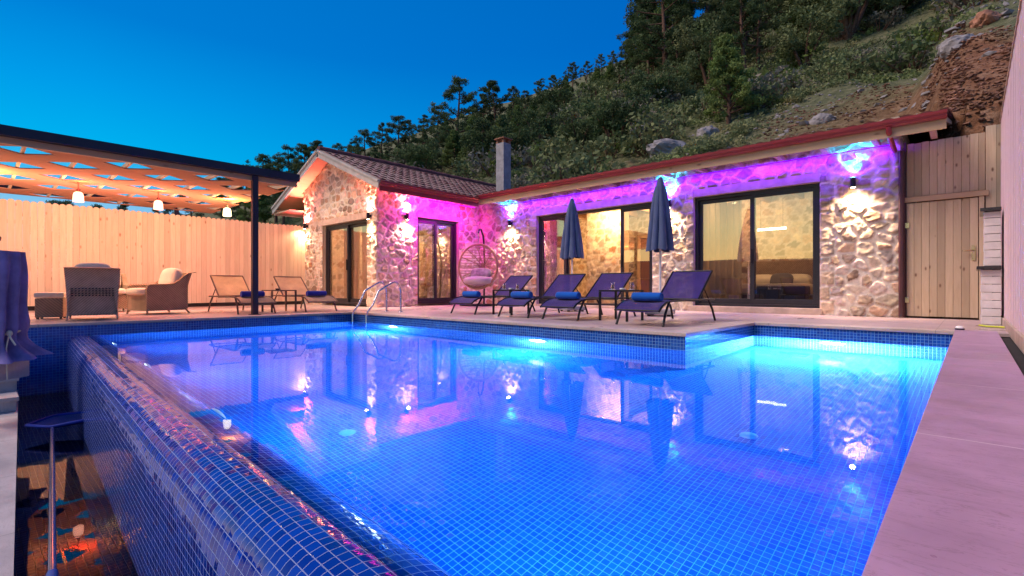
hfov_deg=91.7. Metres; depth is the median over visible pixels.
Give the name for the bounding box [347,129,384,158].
pine tree
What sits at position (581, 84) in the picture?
pine tree
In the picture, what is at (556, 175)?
bush
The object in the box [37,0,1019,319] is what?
hillside
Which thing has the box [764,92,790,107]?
bush
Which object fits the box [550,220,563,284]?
curtain
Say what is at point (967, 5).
bush
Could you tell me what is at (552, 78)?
pine tree
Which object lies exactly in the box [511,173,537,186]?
bush
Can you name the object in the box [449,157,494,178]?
bush
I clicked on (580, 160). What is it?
bush
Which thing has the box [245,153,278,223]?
pine tree
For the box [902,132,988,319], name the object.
wooden gate
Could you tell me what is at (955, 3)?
bush
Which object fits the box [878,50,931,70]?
bush
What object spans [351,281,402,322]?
pool ladder
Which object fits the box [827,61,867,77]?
bush
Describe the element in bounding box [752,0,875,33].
broadleaf tree
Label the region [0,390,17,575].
terrace
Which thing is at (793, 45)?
broadleaf tree
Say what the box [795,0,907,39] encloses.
broadleaf tree
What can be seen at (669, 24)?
pine tree
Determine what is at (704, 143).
undergrowth
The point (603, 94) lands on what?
bush
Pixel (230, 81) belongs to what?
sky
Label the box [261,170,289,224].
pine tree
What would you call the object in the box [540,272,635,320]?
sun lounger
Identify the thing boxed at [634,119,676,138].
bush
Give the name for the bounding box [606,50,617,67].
pine tree
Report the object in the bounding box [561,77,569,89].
pine tree
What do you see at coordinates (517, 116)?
pine tree
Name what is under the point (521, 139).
broadleaf tree
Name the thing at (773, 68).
bush
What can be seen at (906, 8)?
pine tree
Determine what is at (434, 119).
pine tree
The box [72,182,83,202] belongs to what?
pendant lamp
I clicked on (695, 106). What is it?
bush
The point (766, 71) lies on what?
bush
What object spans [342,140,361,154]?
pine tree
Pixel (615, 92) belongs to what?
bush
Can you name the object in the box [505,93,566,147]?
broadleaf tree
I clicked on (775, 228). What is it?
tube light
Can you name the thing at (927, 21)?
bush
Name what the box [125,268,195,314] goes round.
wicker armchair
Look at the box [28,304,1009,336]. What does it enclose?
terrace
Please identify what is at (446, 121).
pine tree
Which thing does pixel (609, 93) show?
bush
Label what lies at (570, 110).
bush
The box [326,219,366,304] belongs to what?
glass door
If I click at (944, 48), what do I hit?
rock
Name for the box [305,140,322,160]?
pine tree
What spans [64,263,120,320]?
wicker armchair
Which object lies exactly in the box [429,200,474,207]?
light strip
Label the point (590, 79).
bush
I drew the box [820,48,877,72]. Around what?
bush
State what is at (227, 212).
pendant lamp
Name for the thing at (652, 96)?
bush
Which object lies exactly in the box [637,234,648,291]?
room door
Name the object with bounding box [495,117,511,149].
pine tree
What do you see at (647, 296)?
rolled towel
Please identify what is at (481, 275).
egg chair
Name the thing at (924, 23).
bush
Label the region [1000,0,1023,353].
side board wall
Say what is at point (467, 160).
bush
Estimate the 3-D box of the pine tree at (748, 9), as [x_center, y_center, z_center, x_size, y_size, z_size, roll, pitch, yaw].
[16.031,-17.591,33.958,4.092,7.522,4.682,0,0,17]
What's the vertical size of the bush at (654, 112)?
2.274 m
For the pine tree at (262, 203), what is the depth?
39.81 m
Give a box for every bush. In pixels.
[427,165,444,172]
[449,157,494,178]
[462,153,476,169]
[465,142,529,178]
[482,148,522,172]
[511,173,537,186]
[511,173,539,188]
[513,144,535,163]
[515,154,541,168]
[525,132,596,171]
[525,141,555,160]
[526,162,570,183]
[528,153,601,184]
[530,139,565,152]
[532,105,581,134]
[536,159,571,181]
[556,102,596,123]
[559,147,590,160]
[559,147,628,177]
[559,153,598,170]
[565,88,587,109]
[569,85,596,104]
[571,79,618,103]
[573,133,638,164]
[576,73,594,88]
[579,91,611,108]
[590,89,631,102]
[591,96,625,116]
[597,90,625,106]
[599,77,626,89]
[611,102,664,125]
[613,138,645,155]
[614,73,636,96]
[619,111,690,155]
[624,103,690,137]
[626,87,671,106]
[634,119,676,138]
[635,100,659,112]
[636,97,700,127]
[658,93,682,106]
[673,99,700,112]
[676,82,702,99]
[677,86,706,102]
[677,89,721,117]
[693,104,724,117]
[724,61,766,79]
[733,76,789,110]
[741,65,806,94]
[746,53,754,64]
[751,80,789,105]
[754,59,808,83]
[760,43,779,53]
[764,58,791,72]
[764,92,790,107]
[775,67,822,90]
[784,46,836,67]
[803,51,863,79]
[805,49,843,70]
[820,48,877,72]
[822,47,884,79]
[827,24,853,41]
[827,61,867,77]
[837,41,877,57]
[847,47,892,62]
[850,25,924,62]
[856,5,906,33]
[859,6,896,31]
[863,9,898,23]
[864,30,939,74]
[869,46,911,68]
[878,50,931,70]
[879,31,908,50]
[883,32,937,56]
[890,23,944,55]
[891,12,957,45]
[900,17,941,35]
[910,22,947,41]
[916,0,949,15]
[931,0,990,26]
[935,1,962,19]
[962,0,998,9]
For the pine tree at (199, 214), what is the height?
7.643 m
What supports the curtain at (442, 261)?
hanging from the stone villa
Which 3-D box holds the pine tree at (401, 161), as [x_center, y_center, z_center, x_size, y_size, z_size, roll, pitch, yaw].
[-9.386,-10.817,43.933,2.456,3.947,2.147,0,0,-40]
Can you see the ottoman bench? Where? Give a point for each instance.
(786, 292)
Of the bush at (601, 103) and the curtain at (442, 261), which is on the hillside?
the bush at (601, 103)
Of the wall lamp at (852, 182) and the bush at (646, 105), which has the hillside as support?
the bush at (646, 105)
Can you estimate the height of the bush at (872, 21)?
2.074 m
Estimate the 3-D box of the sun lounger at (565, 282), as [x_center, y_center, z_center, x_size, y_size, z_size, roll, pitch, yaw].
[0.589,0.116,9.097,0.716,0.784,1.861,0,0,43]
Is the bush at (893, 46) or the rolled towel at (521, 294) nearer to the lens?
the rolled towel at (521, 294)
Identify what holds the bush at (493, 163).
on the hillside
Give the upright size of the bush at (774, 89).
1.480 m
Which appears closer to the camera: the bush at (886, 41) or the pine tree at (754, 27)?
the bush at (886, 41)
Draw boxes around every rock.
[646,138,687,158]
[696,125,718,139]
[809,113,836,124]
[937,33,974,60]
[969,9,1002,27]
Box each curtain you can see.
[344,227,359,298]
[362,226,366,298]
[437,226,447,297]
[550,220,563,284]
[703,200,741,298]
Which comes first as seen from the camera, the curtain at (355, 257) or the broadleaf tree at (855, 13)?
the curtain at (355, 257)
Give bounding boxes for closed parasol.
[559,198,584,311]
[645,176,674,316]
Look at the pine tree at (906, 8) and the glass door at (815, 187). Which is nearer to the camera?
the glass door at (815, 187)
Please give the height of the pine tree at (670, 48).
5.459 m
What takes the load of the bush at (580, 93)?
on the hillside
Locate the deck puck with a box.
[955,326,964,329]
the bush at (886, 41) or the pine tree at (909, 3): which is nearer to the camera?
the bush at (886, 41)
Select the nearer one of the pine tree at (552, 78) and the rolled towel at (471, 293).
the rolled towel at (471, 293)
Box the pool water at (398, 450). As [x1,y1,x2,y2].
[88,322,947,575]
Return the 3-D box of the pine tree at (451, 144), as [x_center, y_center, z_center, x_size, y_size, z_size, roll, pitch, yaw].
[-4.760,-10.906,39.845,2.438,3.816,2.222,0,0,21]
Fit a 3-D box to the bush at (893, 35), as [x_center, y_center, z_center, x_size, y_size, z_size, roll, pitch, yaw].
[19.041,-11.764,24.960,2.594,1.909,3.222,0,0,-43]
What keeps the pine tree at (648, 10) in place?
on the hillside
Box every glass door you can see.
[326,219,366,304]
[418,218,456,303]
[539,202,651,305]
[695,183,819,307]
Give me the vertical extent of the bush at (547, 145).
2.376 m
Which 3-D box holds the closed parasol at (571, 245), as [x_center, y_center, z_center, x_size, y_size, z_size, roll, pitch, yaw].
[1.293,-0.722,10.676,0.486,2.444,0.523,0,0,-20]
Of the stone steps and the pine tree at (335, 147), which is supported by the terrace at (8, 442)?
the stone steps
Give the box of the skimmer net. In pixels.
[25,411,83,575]
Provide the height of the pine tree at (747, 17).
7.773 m
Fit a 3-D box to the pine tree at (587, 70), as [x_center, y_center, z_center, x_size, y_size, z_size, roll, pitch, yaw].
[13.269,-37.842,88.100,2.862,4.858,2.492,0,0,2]
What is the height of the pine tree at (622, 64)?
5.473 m
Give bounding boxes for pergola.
[0,124,299,314]
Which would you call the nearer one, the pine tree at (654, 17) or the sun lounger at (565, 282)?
the sun lounger at (565, 282)
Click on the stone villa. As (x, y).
(844, 236)
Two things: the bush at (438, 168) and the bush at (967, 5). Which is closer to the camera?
the bush at (967, 5)
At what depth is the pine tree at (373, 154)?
41.96 m
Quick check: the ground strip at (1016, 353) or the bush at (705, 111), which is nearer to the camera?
the ground strip at (1016, 353)
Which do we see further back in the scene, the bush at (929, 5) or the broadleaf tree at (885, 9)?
the broadleaf tree at (885, 9)
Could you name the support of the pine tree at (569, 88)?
on the hillside
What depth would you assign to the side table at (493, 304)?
9.40 m
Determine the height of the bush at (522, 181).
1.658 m
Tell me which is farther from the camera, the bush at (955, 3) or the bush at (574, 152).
the bush at (574, 152)
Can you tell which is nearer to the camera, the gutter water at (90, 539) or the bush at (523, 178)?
the gutter water at (90, 539)
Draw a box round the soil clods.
[757,19,1014,272]
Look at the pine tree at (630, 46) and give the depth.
49.37 m
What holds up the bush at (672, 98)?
on the hillside
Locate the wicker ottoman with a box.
[34,292,66,318]
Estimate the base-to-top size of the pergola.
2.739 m
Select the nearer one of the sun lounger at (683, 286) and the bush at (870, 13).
the sun lounger at (683, 286)
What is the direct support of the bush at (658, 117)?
on the hillside
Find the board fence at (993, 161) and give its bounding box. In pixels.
[986,124,1000,284]
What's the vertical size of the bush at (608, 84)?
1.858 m
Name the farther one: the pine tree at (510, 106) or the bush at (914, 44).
the pine tree at (510, 106)
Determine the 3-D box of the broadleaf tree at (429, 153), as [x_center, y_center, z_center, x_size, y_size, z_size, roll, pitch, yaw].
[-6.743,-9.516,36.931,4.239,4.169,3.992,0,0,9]
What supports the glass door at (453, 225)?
in the stone villa
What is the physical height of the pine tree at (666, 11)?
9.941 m
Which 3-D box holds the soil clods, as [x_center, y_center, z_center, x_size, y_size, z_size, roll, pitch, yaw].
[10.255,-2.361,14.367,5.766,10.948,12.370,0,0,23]
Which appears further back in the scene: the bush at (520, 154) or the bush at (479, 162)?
the bush at (520, 154)
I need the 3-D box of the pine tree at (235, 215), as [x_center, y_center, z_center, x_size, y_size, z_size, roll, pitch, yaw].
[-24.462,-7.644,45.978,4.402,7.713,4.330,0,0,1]
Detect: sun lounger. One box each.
[207,275,275,314]
[273,276,337,311]
[449,275,535,314]
[496,274,588,317]
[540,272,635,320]
[614,270,715,326]
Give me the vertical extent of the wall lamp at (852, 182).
0.176 m
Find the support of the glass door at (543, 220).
in the stone villa
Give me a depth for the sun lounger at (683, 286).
7.52 m
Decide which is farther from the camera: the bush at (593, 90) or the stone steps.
the bush at (593, 90)
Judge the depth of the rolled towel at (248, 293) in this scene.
9.68 m
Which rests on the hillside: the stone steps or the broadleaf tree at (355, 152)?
the broadleaf tree at (355, 152)
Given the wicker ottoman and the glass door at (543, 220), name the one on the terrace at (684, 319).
the wicker ottoman
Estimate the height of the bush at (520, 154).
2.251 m
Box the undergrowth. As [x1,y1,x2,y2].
[229,0,1002,226]
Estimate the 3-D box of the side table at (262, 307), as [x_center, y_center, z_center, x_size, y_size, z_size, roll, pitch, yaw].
[-4.925,0.270,10.512,0.520,0.460,0.520,0,0,43]
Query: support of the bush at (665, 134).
on the hillside
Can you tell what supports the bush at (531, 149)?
on the hillside
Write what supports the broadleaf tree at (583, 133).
on the hillside
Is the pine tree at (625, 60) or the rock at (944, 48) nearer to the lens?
the rock at (944, 48)
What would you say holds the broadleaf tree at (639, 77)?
on the hillside
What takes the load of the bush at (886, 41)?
on the hillside
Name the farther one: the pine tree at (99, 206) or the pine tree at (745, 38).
the pine tree at (99, 206)
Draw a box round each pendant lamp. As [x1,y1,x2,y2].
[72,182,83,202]
[153,191,162,209]
[223,205,230,216]
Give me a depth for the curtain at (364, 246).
13.95 m
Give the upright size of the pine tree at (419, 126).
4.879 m
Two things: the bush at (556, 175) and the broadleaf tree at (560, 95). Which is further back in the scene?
the broadleaf tree at (560, 95)
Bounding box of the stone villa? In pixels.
[271,107,952,317]
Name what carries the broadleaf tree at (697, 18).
on the hillside
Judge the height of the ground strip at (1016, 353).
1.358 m
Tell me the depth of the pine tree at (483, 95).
47.64 m
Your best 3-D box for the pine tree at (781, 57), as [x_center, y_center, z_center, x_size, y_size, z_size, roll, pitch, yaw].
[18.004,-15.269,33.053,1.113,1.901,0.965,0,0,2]
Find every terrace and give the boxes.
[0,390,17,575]
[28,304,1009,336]
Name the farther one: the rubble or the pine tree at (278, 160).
the pine tree at (278, 160)
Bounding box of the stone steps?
[0,378,18,412]
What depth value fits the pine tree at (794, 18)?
35.45 m
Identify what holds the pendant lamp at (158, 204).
hanging from the pergola
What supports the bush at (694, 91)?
on the hillside
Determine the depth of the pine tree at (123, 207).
59.89 m
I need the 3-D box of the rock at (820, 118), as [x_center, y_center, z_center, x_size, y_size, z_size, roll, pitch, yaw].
[10.699,-5.681,17.192,0.765,0.742,0.944,6,-9,-27]
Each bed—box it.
[742,260,812,299]
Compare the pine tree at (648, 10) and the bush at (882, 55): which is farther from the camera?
the pine tree at (648, 10)
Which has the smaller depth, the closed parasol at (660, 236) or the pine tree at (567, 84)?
the closed parasol at (660, 236)
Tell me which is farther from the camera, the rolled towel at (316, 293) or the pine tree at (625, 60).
the pine tree at (625, 60)
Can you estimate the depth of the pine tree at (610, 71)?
53.16 m
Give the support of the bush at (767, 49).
on the hillside
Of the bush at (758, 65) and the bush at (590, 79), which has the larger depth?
the bush at (590, 79)
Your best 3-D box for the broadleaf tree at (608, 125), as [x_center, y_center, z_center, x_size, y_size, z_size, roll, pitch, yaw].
[5.163,-8.421,24.943,3.690,3.630,3.476,0,0,2]
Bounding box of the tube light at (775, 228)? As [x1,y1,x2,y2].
[757,227,785,230]
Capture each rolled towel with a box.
[240,291,264,296]
[306,291,326,295]
[462,291,480,296]
[510,291,532,297]
[555,292,580,298]
[631,292,663,300]
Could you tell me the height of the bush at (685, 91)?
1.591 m
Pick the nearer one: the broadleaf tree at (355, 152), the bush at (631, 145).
the bush at (631, 145)
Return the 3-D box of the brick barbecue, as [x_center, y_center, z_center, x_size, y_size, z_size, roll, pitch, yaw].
[6.747,-0.300,7.041,0.247,1.600,0.820,0,0,43]
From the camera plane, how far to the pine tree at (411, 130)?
59.74 m
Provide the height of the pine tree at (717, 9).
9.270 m
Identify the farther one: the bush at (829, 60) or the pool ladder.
the bush at (829, 60)
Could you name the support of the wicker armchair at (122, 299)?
on the terrace at (684, 319)
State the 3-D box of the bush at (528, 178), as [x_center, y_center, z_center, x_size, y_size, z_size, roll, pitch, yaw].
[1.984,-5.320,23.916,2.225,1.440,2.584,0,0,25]
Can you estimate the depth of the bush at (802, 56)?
30.72 m
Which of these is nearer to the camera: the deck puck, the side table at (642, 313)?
the deck puck
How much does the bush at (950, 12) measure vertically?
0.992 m
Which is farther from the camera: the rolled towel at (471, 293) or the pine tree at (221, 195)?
the pine tree at (221, 195)
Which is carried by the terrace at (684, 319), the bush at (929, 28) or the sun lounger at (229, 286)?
the sun lounger at (229, 286)
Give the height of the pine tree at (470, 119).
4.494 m
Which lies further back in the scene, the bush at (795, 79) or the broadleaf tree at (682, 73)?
the broadleaf tree at (682, 73)
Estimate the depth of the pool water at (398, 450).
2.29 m
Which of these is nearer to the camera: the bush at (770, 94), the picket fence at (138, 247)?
the picket fence at (138, 247)
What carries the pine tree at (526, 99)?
on the hillside
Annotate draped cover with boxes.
[0,236,53,380]
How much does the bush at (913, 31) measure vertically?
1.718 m
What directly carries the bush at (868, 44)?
on the hillside
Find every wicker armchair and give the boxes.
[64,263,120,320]
[118,274,129,311]
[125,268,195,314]
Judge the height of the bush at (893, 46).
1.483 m
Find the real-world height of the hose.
0.024 m
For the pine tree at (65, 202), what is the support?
on the hillside
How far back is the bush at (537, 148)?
29.70 m
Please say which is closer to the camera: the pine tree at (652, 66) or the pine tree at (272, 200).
the pine tree at (272, 200)
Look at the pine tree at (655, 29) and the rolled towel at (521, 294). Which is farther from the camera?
the pine tree at (655, 29)
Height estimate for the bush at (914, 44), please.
2.057 m
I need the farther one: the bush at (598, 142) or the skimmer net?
the bush at (598, 142)
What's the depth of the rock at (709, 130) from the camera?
21.48 m
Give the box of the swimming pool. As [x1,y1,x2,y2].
[14,311,1023,575]
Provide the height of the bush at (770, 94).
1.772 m
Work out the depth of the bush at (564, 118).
40.72 m
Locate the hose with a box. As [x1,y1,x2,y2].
[978,324,1004,327]
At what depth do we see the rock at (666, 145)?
20.73 m
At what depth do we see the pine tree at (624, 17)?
57.08 m
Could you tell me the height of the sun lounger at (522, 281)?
0.784 m
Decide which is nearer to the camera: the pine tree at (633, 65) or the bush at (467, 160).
the bush at (467, 160)
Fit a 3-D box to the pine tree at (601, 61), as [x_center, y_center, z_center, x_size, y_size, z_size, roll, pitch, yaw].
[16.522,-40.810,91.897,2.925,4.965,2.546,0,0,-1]
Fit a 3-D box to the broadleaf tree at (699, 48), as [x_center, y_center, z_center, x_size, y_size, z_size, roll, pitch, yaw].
[14.108,-16.857,35.555,5.212,5.506,6.034,0,0,-39]
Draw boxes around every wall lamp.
[366,212,371,218]
[850,177,855,187]
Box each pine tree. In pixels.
[37,200,73,275]
[90,204,102,208]
[117,203,128,210]
[151,209,172,214]
[172,194,205,217]
[201,177,233,218]
[219,164,272,220]
[236,187,274,223]
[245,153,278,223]
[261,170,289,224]
[269,155,293,223]
[274,144,303,173]
[290,143,312,173]
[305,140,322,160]
[331,143,344,150]
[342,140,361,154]
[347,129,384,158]
[369,123,395,152]
[370,151,385,159]
[372,115,419,164]
[392,144,411,165]
[400,120,417,145]
[410,114,433,144]
[412,156,422,168]
[417,105,450,147]
[424,139,443,169]
[427,76,483,162]
[437,129,464,169]
[440,117,448,136]
[458,114,481,164]
[467,93,497,133]
[475,79,508,129]
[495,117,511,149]
[501,86,523,120]
[508,105,526,134]
[516,90,532,110]
[527,103,539,122]
[533,81,545,106]
[545,75,558,90]
[561,62,582,86]
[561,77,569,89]
[565,86,576,105]
[578,82,587,97]
[579,61,593,81]
[590,67,600,85]
[594,53,606,73]
[600,65,616,87]
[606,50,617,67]
[610,62,624,83]
[614,40,631,77]
[616,4,646,73]
[622,4,660,69]
[623,0,694,26]
[625,0,704,75]
[625,11,661,78]
[627,51,645,75]
[628,0,670,69]
[639,0,686,70]
[650,50,661,72]
[652,0,710,67]
[654,32,696,91]
[673,0,744,68]
[695,0,744,33]
[702,32,766,123]
[709,0,751,42]
[714,0,777,68]
[722,0,768,51]
[732,0,790,70]
[750,29,767,53]
[753,1,790,51]
[761,0,795,25]
[773,45,790,66]
[775,0,857,34]
[867,0,914,16]
[898,0,917,15]
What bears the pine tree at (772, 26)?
on the hillside
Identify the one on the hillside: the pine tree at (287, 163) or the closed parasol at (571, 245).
the pine tree at (287, 163)
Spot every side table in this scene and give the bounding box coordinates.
[261,290,296,311]
[492,290,528,314]
[599,290,643,321]
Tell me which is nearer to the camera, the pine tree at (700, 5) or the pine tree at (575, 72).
the pine tree at (700, 5)
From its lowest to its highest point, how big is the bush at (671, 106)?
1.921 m
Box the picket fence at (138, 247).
[0,199,304,310]
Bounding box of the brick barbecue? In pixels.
[976,207,1001,324]
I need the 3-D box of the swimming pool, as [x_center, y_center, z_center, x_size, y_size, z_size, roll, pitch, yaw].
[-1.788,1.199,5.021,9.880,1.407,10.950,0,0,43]
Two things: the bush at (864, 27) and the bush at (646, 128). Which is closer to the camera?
the bush at (646, 128)
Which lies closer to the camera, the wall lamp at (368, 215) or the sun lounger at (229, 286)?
the sun lounger at (229, 286)
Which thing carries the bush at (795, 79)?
on the hillside
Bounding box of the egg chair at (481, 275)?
[458,229,498,305]
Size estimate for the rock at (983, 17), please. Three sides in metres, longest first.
1.063 x 0.695 x 0.676 m
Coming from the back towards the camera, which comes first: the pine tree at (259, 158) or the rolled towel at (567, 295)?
the pine tree at (259, 158)
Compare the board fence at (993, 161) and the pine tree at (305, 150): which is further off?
the pine tree at (305, 150)
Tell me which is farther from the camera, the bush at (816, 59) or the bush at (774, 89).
the bush at (816, 59)
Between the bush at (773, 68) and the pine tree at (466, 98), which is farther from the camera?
the pine tree at (466, 98)
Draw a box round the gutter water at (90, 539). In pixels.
[14,391,138,575]
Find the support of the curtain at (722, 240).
hanging from the stone villa
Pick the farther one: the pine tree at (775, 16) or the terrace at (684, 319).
the pine tree at (775, 16)
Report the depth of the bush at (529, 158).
28.54 m
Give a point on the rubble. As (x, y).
(1007, 12)
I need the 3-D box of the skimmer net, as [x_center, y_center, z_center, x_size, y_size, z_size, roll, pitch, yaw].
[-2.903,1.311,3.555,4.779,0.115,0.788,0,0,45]
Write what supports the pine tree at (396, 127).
on the hillside
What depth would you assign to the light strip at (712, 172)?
10.19 m
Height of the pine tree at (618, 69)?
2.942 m
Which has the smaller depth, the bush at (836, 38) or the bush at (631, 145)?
the bush at (631, 145)
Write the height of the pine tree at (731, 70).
4.417 m
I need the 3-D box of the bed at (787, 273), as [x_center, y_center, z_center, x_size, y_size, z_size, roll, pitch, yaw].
[6.244,-0.150,11.991,1.700,1.100,2.090,0,0,43]
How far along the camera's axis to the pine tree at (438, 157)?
40.11 m
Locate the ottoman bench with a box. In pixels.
[756,286,809,299]
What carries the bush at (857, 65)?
on the hillside
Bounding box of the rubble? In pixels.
[632,0,1016,155]
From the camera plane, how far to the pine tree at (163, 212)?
57.64 m
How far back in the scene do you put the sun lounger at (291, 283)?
11.49 m
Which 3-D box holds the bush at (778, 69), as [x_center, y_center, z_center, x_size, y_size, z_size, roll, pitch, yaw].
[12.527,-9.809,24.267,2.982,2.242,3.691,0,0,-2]
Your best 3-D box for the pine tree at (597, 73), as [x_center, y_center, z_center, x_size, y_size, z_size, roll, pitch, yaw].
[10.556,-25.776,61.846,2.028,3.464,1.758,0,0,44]
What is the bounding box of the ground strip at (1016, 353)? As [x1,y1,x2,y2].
[1001,337,1023,374]
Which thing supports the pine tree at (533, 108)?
on the hillside
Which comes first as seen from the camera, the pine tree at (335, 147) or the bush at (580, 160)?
the bush at (580, 160)
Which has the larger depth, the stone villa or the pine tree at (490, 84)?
the pine tree at (490, 84)
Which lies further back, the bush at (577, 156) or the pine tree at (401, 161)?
the pine tree at (401, 161)
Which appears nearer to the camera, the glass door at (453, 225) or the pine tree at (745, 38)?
the glass door at (453, 225)
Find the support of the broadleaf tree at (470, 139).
on the hillside
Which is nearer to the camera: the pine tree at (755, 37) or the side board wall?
the side board wall
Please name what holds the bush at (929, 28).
on the hillside
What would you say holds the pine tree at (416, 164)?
on the hillside
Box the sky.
[0,0,704,276]
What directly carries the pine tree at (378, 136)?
on the hillside
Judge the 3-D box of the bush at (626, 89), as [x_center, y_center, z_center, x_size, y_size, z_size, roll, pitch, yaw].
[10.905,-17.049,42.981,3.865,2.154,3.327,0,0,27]
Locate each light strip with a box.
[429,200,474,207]
[500,145,889,205]
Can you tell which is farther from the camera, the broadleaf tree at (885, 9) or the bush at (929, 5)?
the broadleaf tree at (885, 9)
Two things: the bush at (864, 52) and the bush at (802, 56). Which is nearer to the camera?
the bush at (864, 52)
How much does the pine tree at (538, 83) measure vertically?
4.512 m
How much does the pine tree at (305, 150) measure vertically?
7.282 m
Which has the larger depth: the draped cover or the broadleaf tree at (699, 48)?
the broadleaf tree at (699, 48)
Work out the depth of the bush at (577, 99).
47.34 m
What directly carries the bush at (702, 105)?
on the hillside
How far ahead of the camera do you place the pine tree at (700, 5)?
39.38 m
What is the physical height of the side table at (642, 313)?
0.470 m
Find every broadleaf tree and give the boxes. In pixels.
[347,146,391,161]
[393,128,446,169]
[452,114,514,164]
[483,117,546,164]
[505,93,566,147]
[530,69,575,116]
[553,100,597,154]
[579,79,653,152]
[620,62,681,106]
[632,50,697,107]
[635,0,732,85]
[672,14,766,86]
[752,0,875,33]
[758,0,849,69]
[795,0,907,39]
[870,0,913,17]
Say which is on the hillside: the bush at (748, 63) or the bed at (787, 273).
the bush at (748, 63)
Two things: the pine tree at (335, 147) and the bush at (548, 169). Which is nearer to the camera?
the bush at (548, 169)

